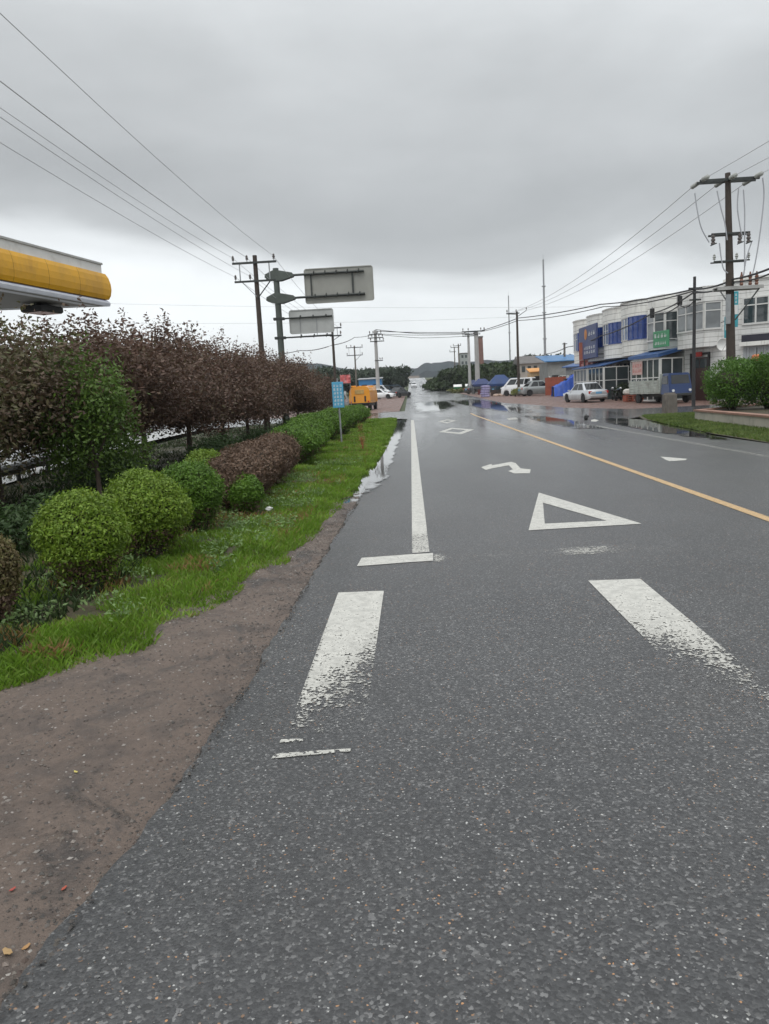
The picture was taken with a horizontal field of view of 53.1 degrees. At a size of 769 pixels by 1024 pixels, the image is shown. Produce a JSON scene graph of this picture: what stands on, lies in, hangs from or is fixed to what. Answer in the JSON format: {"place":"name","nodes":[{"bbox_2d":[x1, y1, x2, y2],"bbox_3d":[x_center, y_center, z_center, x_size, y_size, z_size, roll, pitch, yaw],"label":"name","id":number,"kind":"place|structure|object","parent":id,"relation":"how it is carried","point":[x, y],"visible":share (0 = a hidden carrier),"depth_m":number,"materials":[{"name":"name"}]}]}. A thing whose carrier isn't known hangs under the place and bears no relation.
{"place":"outdoors","nodes":[
{"label":"outdoors","id":0,"kind":"place"},
{"bbox_2d":[0,428,196,483],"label":"forecourt","id":1,"kind":"structure","parent":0,"point":[7,480],"depth_m":28.72,"materials":[{"name":"concrete"}]},
{"bbox_2d":[0,235,111,309],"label":"canopy","id":2,"kind":"object","parent":1,"relation":"on","point":[30,274],"visible":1,"depth_m":23.82,"materials":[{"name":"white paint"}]},
{"bbox_2d":[21,303,62,314],"bbox_3d":[-11.251,-6.679,25.262,0.840,0.300,1.100,-1,9,14],"label":"floodlight","id":3,"kind":"object","parent":2,"relation":"hanging from","point":[39,308],"visible":0.85,"depth_m":24.91,"materials":[{"name":"black plastic"}]},
{"bbox_2d":[0,489,366,1015],"bbox_3d":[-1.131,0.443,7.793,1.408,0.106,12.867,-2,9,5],"label":"gravel","id":4,"kind":"structure","parent":0,"point":[26,958],"depth_m":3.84,"materials":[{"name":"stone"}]},
{"bbox_2d":[148,411,404,428],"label":"side road","id":5,"kind":"structure","parent":0,"point":[399,415],"depth_m":51.76,"materials":[{"name":"grey asphalt"}]},
{"bbox_2d":[0,378,768,1023],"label":"road","id":6,"kind":"structure","parent":0,"point":[462,488],"depth_m":3.01,"materials":[{"name":"grey asphalt"}]},
{"bbox_2d":[362,419,406,491],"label":"puddle","id":7,"kind":"object","parent":6,"relation":"on","point":[379,473],"visible":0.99,"depth_m":16.90,"materials":[{"name":"grey liquid"}]},
{"bbox_2d":[21,536,768,1023],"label":"chippings","id":8,"kind":"object","parent":6,"relation":"on","point":[487,826],"visible":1,"depth_m":2.56,"materials":[{"name":"stone"}]},
{"bbox_2d":[412,400,460,413],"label":"puddle","id":9,"kind":"object","parent":6,"relation":"on","point":[430,406],"visible":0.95,"depth_m":64.89,"materials":[{"name":"grey liquid"}]},
{"bbox_2d":[447,399,533,412],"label":"puddle","id":10,"kind":"object","parent":6,"relation":"on","point":[493,405],"visible":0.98,"depth_m":60.27,"materials":[{"name":"grey liquid"}]},
{"bbox_2d":[522,415,605,428],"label":"puddle","id":11,"kind":"object","parent":6,"relation":"on","point":[567,423],"visible":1,"depth_m":30.78,"materials":[{"name":"grey liquid"}]},
{"bbox_2d":[604,417,728,439],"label":"puddle","id":12,"kind":"object","parent":6,"relation":"on","point":[655,426],"visible":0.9,"depth_m":24.28,"materials":[{"name":"grey liquid"}]},
{"bbox_2d":[0,0,768,369],"label":"sky","id":13,"kind":"structure","parent":0,"point":[449,149],"materials":[{"name":"grey"}]},
{"bbox_2d":[286,360,512,377],"bbox_3d":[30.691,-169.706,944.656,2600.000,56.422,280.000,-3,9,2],"label":"hills","id":14,"kind":"structure","parent":0,"point":[426,370],"depth_m":825.69,"materials":[{"name":"green plant"}]},
{"bbox_2d":[112,377,767,451],"bbox_3d":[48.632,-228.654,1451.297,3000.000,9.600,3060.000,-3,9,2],"label":"ground","id":15,"kind":"structure","parent":0,"point":[173,438],"depth_m":38.33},
{"bbox_2d":[0,417,396,690],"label":"verge","id":16,"kind":"structure","parent":15,"relation":"on","point":[91,610],"depth_m":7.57,"materials":[{"name":"green plant"}]},
{"bbox_2d":[0,533,24,624],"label":"bush","id":17,"kind":"object","parent":16,"relation":"on","point":[11,574],"visible":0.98,"depth_m":5.35,"materials":[{"name":"brown plant"}]},
{"bbox_2d":[0,352,55,498],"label":"plum tree","id":18,"kind":"object","parent":16,"relation":"on","point":[6,449],"visible":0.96,"depth_m":9.39,"materials":[{"name":"brown plant"}]},
{"bbox_2d":[0,486,61,552],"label":"bush","id":19,"kind":"object","parent":16,"relation":"on","point":[17,519],"visible":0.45,"depth_m":8.26,"materials":[{"name":"green plant"}]},
{"bbox_2d":[1,443,120,481],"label":"guard rail","id":20,"kind":"object","parent":16,"relation":"on","point":[12,471],"visible":0.06,"depth_m":16.54,"materials":[{"name":"metal"}]},
{"bbox_2d":[23,484,136,591],"bbox_3d":[-2.528,0.250,6.458,0.870,0.961,0.833,-3,9,2],"label":"bush","id":21,"kind":"object","parent":16,"relation":"on","point":[76,534],"visible":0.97,"depth_m":6.24,"materials":[{"name":"green plant"}]},
{"bbox_2d":[0,293,159,509],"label":"plum tree","id":22,"kind":"object","parent":16,"relation":"on","point":[46,390],"visible":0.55,"depth_m":10.51,"materials":[{"name":"brown plant"}]},
{"bbox_2d":[3,328,168,495],"bbox_3d":[-4.253,-1.184,10.744,2.324,2.724,1.428,-3,9,2],"label":"sapling","id":23,"kind":"object","parent":16,"relation":"on","point":[96,435],"visible":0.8,"depth_m":10.61,"materials":[{"name":"green plant"}]},
{"bbox_2d":[34,451,156,497],"bbox_3d":[-4.632,-0.522,12.813,1.799,1.149,2.593,-3,9,2],"label":"bush","id":24,"kind":"object","parent":16,"relation":"on","point":[104,481],"visible":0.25,"depth_m":12.42,"materials":[{"name":"green plant"}]},
{"bbox_2d":[1,296,209,488],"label":"plum tree","id":25,"kind":"object","parent":16,"relation":"on","point":[144,366],"visible":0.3,"depth_m":13.31,"materials":[{"name":"purple plant"}]},
{"bbox_2d":[102,465,194,557],"bbox_3d":[-2.323,0.037,7.630,0.920,0.996,0.944,-3,9,2],"label":"bush","id":26,"kind":"object","parent":16,"relation":"on","point":[153,505],"visible":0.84,"depth_m":7.39,"materials":[{"name":"green plant"}]},
{"bbox_2d":[64,308,249,468],"bbox_3d":[-5.414,-2.543,16.767,4.700,3.777,5.455,1,9,23],"label":"plum tree","id":27,"kind":"object","parent":16,"relation":"on","point":[201,406],"visible":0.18,"depth_m":17.13,"materials":[{"name":"purple plant"}]},
{"bbox_2d":[0,455,362,628],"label":"weeds","id":28,"kind":"object","parent":16,"relation":"on","point":[128,556],"visible":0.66,"depth_m":7.86,"materials":[{"name":"green plant"}]},
{"bbox_2d":[161,457,225,531],"bbox_3d":[-2.231,-0.148,8.906,0.825,0.960,0.860,-3,9,2],"label":"bush","id":29,"kind":"object","parent":16,"relation":"on","point":[202,483],"visible":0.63,"depth_m":8.71,"materials":[{"name":"green plant"}]},
{"bbox_2d":[182,447,220,463],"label":"bush","id":30,"kind":"object","parent":16,"relation":"on","point":[201,454],"visible":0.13,"depth_m":10.98,"materials":[{"name":"green plant"}]},
{"bbox_2d":[179,428,242,460],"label":"bush","id":31,"kind":"object","parent":16,"relation":"on","point":[215,444],"visible":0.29,"depth_m":16.99,"materials":[{"name":"green plant"}]},
{"bbox_2d":[148,324,279,455],"bbox_3d":[-5.183,-3.014,20.098,5.191,3.667,4.396,-2,9,6],"label":"plum tree","id":32,"kind":"object","parent":16,"relation":"on","point":[249,394],"visible":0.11,"depth_m":19.81,"materials":[{"name":"purple plant"}]},
{"bbox_2d":[166,325,296,443],"bbox_3d":[-4.948,-3.637,23.315,4.689,3.911,5.537,2,10,30],"label":"plum tree","id":33,"kind":"object","parent":16,"relation":"on","point":[276,402],"visible":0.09,"depth_m":23.24,"materials":[{"name":"purple plant"}]},
{"bbox_2d":[206,450,266,511],"bbox_3d":[-2.057,-0.400,10.543,0.982,0.909,1.312,1,10,24],"label":"shrub","id":34,"kind":"object","parent":16,"relation":"on","point":[232,465],"visible":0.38,"depth_m":10.24,"materials":[{"name":"brown plant"}]},
{"bbox_2d":[224,471,265,515],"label":"shrub","id":35,"kind":"object","parent":16,"relation":"on","point":[248,495],"visible":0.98,"depth_m":9.98,"materials":[{"name":"green plant"}]},
{"bbox_2d":[217,440,282,494],"bbox_3d":[-2.057,-0.619,11.825,0.998,0.972,1.558,-3,9,2],"label":"shrub","id":36,"kind":"object","parent":16,"relation":"on","point":[266,456],"visible":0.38,"depth_m":11.62,"materials":[{"name":"brown plant"}]},
{"bbox_2d":[232,253,275,427],"bbox_3d":[-6.341,-8.467,39.361,2.261,9.038,0.397,-3,9,2],"label":"utility pole","id":37,"kind":"object","parent":16,"relation":"on","point":[256,280],"visible":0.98,"depth_m":38.80,"materials":[{"name":"brown wood"}]},
{"bbox_2d":[0,81,245,256],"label":"cable","id":38,"kind":"object","parent":37,"relation":"attached to","point":[102,158],"visible":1,"depth_m":19.79,"materials":[{"name":"black rubber"}]},
{"bbox_2d":[0,13,271,254],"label":"cable","id":39,"kind":"object","parent":37,"relation":"attached to","point":[113,118],"visible":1,"depth_m":16.96,"materials":[{"name":"black rubber"}]},
{"bbox_2d":[235,423,274,443],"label":"bush","id":40,"kind":"object","parent":16,"relation":"on","point":[256,433],"visible":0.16,"depth_m":21.60,"materials":[{"name":"green plant"}]},
{"bbox_2d":[211,336,318,434],"bbox_3d":[-4.520,-4.158,26.582,4.932,3.896,5.533,-4,9,-8],"label":"plum tree","id":41,"kind":"object","parent":16,"relation":"on","point":[295,379],"visible":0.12,"depth_m":26.60,"materials":[{"name":"purple plant"}]},
{"bbox_2d":[244,435,294,484],"bbox_3d":[-2.056,-0.839,13.226,1.035,0.982,1.597,-3,9,2],"label":"shrub","id":42,"kind":"object","parent":16,"relation":"on","point":[281,448],"visible":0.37,"depth_m":13.01,"materials":[{"name":"brown plant"}]},
{"bbox_2d":[229,343,320,431],"bbox_3d":[-4.762,-4.713,30.242,4.875,3.916,5.657,-1,9,15],"label":"plum tree","id":43,"kind":"object","parent":16,"relation":"on","point":[297,400],"visible":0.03,"depth_m":29.85,"materials":[{"name":"purple plant"}]},
{"bbox_2d":[260,431,303,475],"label":"shrub","id":44,"kind":"object","parent":16,"relation":"on","point":[295,449],"visible":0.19,"depth_m":14.50,"materials":[{"name":"brown plant"}]},
{"bbox_2d":[264,349,328,422],"bbox_3d":[-4.405,-5.178,33.597,4.521,3.771,5.339,1,9,23],"label":"plum tree","id":45,"kind":"object","parent":16,"relation":"on","point":[313,399],"visible":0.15,"depth_m":33.49,"materials":[{"name":"purple plant"}]},
{"bbox_2d":[269,421,324,463],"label":"shrub","id":46,"kind":"object","parent":16,"relation":"on","point":[307,436],"visible":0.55,"depth_m":17.03,"materials":[{"name":"green plant"}]},
{"bbox_2d":[269,360,335,415],"bbox_3d":[-4.536,-5.614,36.968,5.123,3.608,4.567,4,11,38],"label":"plum tree","id":47,"kind":"object","parent":16,"relation":"on","point":[329,382],"visible":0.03,"depth_m":36.58,"materials":[{"name":"purple plant"}]},
{"bbox_2d":[284,412,334,440],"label":"shrub","id":48,"kind":"object","parent":16,"relation":"on","point":[319,417],"visible":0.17,"depth_m":22.24,"materials":[{"name":"green plant"}]},
{"bbox_2d":[288,417,331,453],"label":"shrub","id":49,"kind":"object","parent":16,"relation":"on","point":[313,422],"visible":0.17,"depth_m":19.39,"materials":[{"name":"green plant"}]},
{"bbox_2d":[265,265,373,419],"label":"road sign","id":50,"kind":"object","parent":16,"relation":"on","point":[339,284],"visible":0.88,"depth_m":43.82,"materials":[{"name":"grey metal"}]},
{"bbox_2d":[313,410,345,439],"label":"shrub","id":51,"kind":"object","parent":16,"relation":"on","point":[333,417],"visible":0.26,"depth_m":25.54,"materials":[{"name":"green plant"}]},
{"bbox_2d":[332,378,343,441],"bbox_3d":[-1.409,-3.085,23.864,0.350,2.101,0.096,-3,9,-1],"label":"sign","id":52,"kind":"object","parent":16,"relation":"on","point":[337,394],"visible":0.97,"depth_m":23.75,"materials":[{"name":"metal"}]},
{"bbox_2d":[323,406,356,433],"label":"shrub","id":53,"kind":"object","parent":16,"relation":"on","point":[348,416],"visible":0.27,"depth_m":29.50,"materials":[{"name":"green plant"}]},
{"bbox_2d":[343,405,363,427],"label":"shrub","id":54,"kind":"object","parent":16,"relation":"on","point":[359,416],"visible":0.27,"depth_m":33.94,"materials":[{"name":"green plant"}]},
{"bbox_2d":[0,419,397,1007],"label":"dirt shoulder","id":55,"kind":"object","parent":15,"relation":"on","point":[24,822],"visible":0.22,"depth_m":3.62},
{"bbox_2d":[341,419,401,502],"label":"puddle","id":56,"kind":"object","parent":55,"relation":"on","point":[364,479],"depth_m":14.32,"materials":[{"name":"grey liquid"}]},
{"bbox_2d":[229,396,404,420],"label":"dirt lot","id":57,"kind":"structure","parent":15,"relation":"on","point":[393,404],"depth_m":75.68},
{"bbox_2d":[344,385,377,409],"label":"truck","id":58,"kind":"object","parent":57,"relation":"on","point":[365,395],"visible":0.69,"depth_m":64.05,"materials":[{"name":"orange paint"}]},
{"bbox_2d":[368,330,383,398],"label":"utility pole","id":59,"kind":"object","parent":57,"relation":"on","point":[375,337],"visible":1,"depth_m":109.75,"materials":[{"name":"concrete"}]},
{"bbox_2d":[314,364,351,388],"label":"tree","id":60,"kind":"object","parent":15,"relation":"on","point":[328,370],"visible":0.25,"depth_m":156.81,"materials":[{"name":"green plant"}]},
{"bbox_2d":[372,366,406,385],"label":"tree","id":61,"kind":"object","parent":15,"relation":"on","point":[390,376],"visible":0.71,"depth_m":170.39,"materials":[{"name":"green plant"}]},
{"bbox_2d":[388,364,413,387],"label":"tree","id":62,"kind":"object","parent":15,"relation":"on","point":[404,370],"visible":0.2,"depth_m":172.82,"materials":[{"name":"green plant"}]},
{"bbox_2d":[424,380,456,390],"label":"tree","id":63,"kind":"object","parent":15,"relation":"on","point":[440,385],"visible":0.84,"depth_m":155.76,"materials":[{"name":"green plant"}]},
{"bbox_2d":[461,361,498,386],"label":"tree","id":64,"kind":"object","parent":15,"relation":"on","point":[465,380],"visible":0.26,"depth_m":145.67,"materials":[{"name":"green plant"}]},
{"bbox_2d":[486,364,516,380],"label":"tree","id":65,"kind":"object","parent":15,"relation":"on","point":[500,369],"visible":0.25,"depth_m":137.38,"materials":[{"name":"green plant"}]},
{"bbox_2d":[535,354,573,380],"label":"shed","id":66,"kind":"structure","parent":15,"relation":"on","point":[552,366],"depth_m":90.00,"materials":[{"name":"grey concrete"}]},
{"bbox_2d":[460,392,763,408],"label":"dirt lot","id":67,"kind":"structure","parent":15,"relation":"on","point":[544,400],"depth_m":55.41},
{"bbox_2d":[462,327,484,392],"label":"utility pole","id":68,"kind":"object","parent":67,"relation":"on","point":[477,367],"visible":0.86,"depth_m":117.02,"materials":[{"name":"concrete"}]},
{"bbox_2d":[487,375,508,387],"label":"market tent","id":69,"kind":"object","parent":67,"relation":"on","point":[498,380],"visible":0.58,"depth_m":94.27,"materials":[{"name":"fabric"}]},
{"bbox_2d":[506,307,526,395],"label":"utility pole","id":70,"kind":"object","parent":67,"relation":"on","point":[518,367],"visible":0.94,"depth_m":85.63,"materials":[{"name":"brown wood"}]},
{"bbox_2d":[388,273,768,334],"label":"cable","id":71,"kind":"object","parent":70,"relation":"attached to","point":[624,305],"visible":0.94,"depth_m":51.38,"materials":[{"name":"black rubber"}]},
{"bbox_2d":[501,377,535,395],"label":"van","id":72,"kind":"object","parent":67,"relation":"on","point":[509,385],"visible":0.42,"depth_m":87.98,"materials":[{"name":"white paint"}]},
{"bbox_2d":[512,355,543,377],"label":"house","id":73,"kind":"structure","parent":67,"relation":"on","point":[525,362],"depth_m":132.22,"materials":[{"name":"white paint"}]},
{"bbox_2d":[518,380,544,395],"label":"car","id":74,"kind":"object","parent":67,"relation":"on","point":[529,388],"visible":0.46,"depth_m":83.53,"materials":[{"name":"grey paint"}]},
{"bbox_2d":[542,259,546,362],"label":"mast","id":75,"kind":"object","parent":67,"relation":"on","point":[544,321],"visible":0.73,"depth_m":108.22,"materials":[{"name":"metal"}]},
{"bbox_2d":[545,376,565,394],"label":"fence","id":76,"kind":"object","parent":67,"relation":"on","point":[551,382],"visible":0.24,"depth_m":81.67,"materials":[{"name":"red brick"}]},
{"bbox_2d":[551,374,573,396],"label":"tarpaulin heap","id":77,"kind":"object","parent":67,"relation":"on","point":[563,387],"visible":0.72,"depth_m":76.12,"materials":[{"name":"blue plastic"}]},
{"bbox_2d":[572,319,597,368],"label":"shop building","id":78,"kind":"structure","parent":67,"relation":"on","point":[578,324],"depth_m":70.92,"materials":[{"name":"white tile"}]},
{"bbox_2d":[563,382,607,402],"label":"car","id":79,"kind":"object","parent":67,"relation":"on","point":[584,392],"visible":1,"depth_m":56.08,"materials":[{"name":"silver metal"}]},
{"bbox_2d":[572,313,614,385],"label":"shop building","id":80,"kind":"structure","parent":67,"relation":"on","point":[581,376],"depth_m":65.25,"materials":[{"name":"white tile"}]},
{"bbox_2d":[579,323,603,359],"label":"billboard","id":81,"kind":"object","parent":80,"relation":"attached to","point":[588,333],"visible":0.98,"depth_m":64.71,"materials":[{"name":"metal"}]},
{"bbox_2d":[586,306,632,399],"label":"shop building","id":82,"kind":"structure","parent":67,"relation":"on","point":[611,376],"depth_m":60.23,"materials":[{"name":"white tile"}]},
{"bbox_2d":[620,298,651,360],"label":"shop building","id":83,"kind":"structure","parent":67,"relation":"on","point":[634,339],"depth_m":55.45,"materials":[{"name":"white tile"}]},
{"bbox_2d":[628,293,684,400],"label":"shop building","id":84,"kind":"structure","parent":67,"relation":"on","point":[670,358],"depth_m":51.48,"materials":[{"name":"grey tile"}]},
{"bbox_2d":[654,311,664,331],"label":"window","id":85,"kind":"structure","parent":84,"relation":"in","point":[659,320],"depth_m":51.77,"materials":[{"name":"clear glass"}]},
{"bbox_2d":[653,330,674,347],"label":"shop sign","id":86,"kind":"object","parent":84,"relation":"attached to","point":[661,339],"visible":1,"depth_m":50.21,"materials":[{"name":"metal"}]},
{"bbox_2d":[665,310,677,338],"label":"window","id":87,"kind":"structure","parent":84,"relation":"in","point":[671,317],"depth_m":51.28,"materials":[{"name":"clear glass"}]},
{"bbox_2d":[629,372,691,402],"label":"truck","id":88,"kind":"object","parent":67,"relation":"on","point":[678,384],"visible":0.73,"depth_m":47.19,"materials":[{"name":"blue metal"}]},
{"bbox_2d":[676,285,724,400],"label":"shop building","id":89,"kind":"structure","parent":67,"relation":"on","point":[710,311],"depth_m":47.71,"materials":[{"name":"white tile"}]},
{"bbox_2d":[677,302,703,333],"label":"window","id":90,"kind":"structure","parent":89,"relation":"in","point":[684,315],"depth_m":48.39,"materials":[{"name":"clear glass"}]},
{"bbox_2d":[690,352,709,400],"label":"door","id":91,"kind":"structure","parent":89,"relation":"in","point":[701,362],"depth_m":49.08,"materials":[{"name":"brown glass"}]},
{"bbox_2d":[704,300,721,329],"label":"window","id":92,"kind":"structure","parent":89,"relation":"in","point":[712,309],"depth_m":46.66,"materials":[{"name":"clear glass"}]},
{"bbox_2d":[723,275,768,400],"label":"shop building","id":93,"kind":"structure","parent":67,"relation":"on","point":[751,331],"depth_m":45.50,"materials":[{"name":"white tile"}]},
{"bbox_2d":[742,295,768,324],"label":"window","id":94,"kind":"structure","parent":93,"relation":"in","point":[756,311],"depth_m":45.34,"materials":[{"name":"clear glass"}]},
{"bbox_2d":[639,411,768,442],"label":"verge","id":95,"kind":"structure","parent":15,"relation":"on","point":[642,417],"depth_m":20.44,"materials":[{"name":"green plant"}]},
{"bbox_2d":[693,403,768,428],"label":"planter","id":96,"kind":"object","parent":95,"relation":"on","point":[751,415],"visible":0.77,"depth_m":24.32,"materials":[{"name":"beige concrete"}]},
{"bbox_2d":[700,354,763,409],"bbox_3d":[12.453,-4.594,27.537,2.349,2.067,2.253,-3,9,2],"label":"shrub","id":97,"kind":"object","parent":96,"relation":"in","point":[731,382],"visible":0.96,"depth_m":27.07,"materials":[{"name":"green plant"}]},
{"bbox_2d":[742,350,768,408],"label":"shrub","id":98,"kind":"object","parent":96,"relation":"in","point":[762,361],"visible":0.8,"depth_m":26.77,"materials":[{"name":"green plant"}]},
{"bbox_2d":[506,402,761,419],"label":"side road","id":99,"kind":"structure","parent":0,"point":[598,413],"depth_m":40.19,"materials":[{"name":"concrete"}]},
{"bbox_2d":[659,392,677,413],"bbox_3d":[12.287,-4.654,33.132,0.800,0.970,0.560,-5,9,-12],"label":"stone post","id":100,"kind":"object","parent":99,"relation":"on","point":[669,402],"visible":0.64,"depth_m":32.97,"materials":[{"name":"grey stone"}]},
{"bbox_2d":[688,276,701,405],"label":"utility pole","id":101,"kind":"object","parent":99,"relation":"on","point":[694,299],"visible":0.83,"depth_m":41.02,"materials":[{"name":"metal"}]},
{"bbox_2d":[378,268,768,332],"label":"cable","id":102,"kind":"object","parent":101,"relation":"attached to","point":[762,271],"visible":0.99,"depth_m":50.79,"materials":[{"name":"black rubber"}]},
{"bbox_2d":[690,171,764,403],"bbox_3d":[16.128,-10.200,36.347,3.224,11.061,1.639,-3,9,2],"label":"transformer pole","id":103,"kind":"object","parent":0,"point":[729,288],"visible":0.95,"depth_m":35.86,"materials":[{"name":"brown wood"}]},
{"bbox_2d":[547,283,734,353],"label":"cable","id":104,"kind":"object","parent":103,"relation":"attached to","point":[643,318],"visible":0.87,"depth_m":50.79,"materials":[{"name":"black rubber"}]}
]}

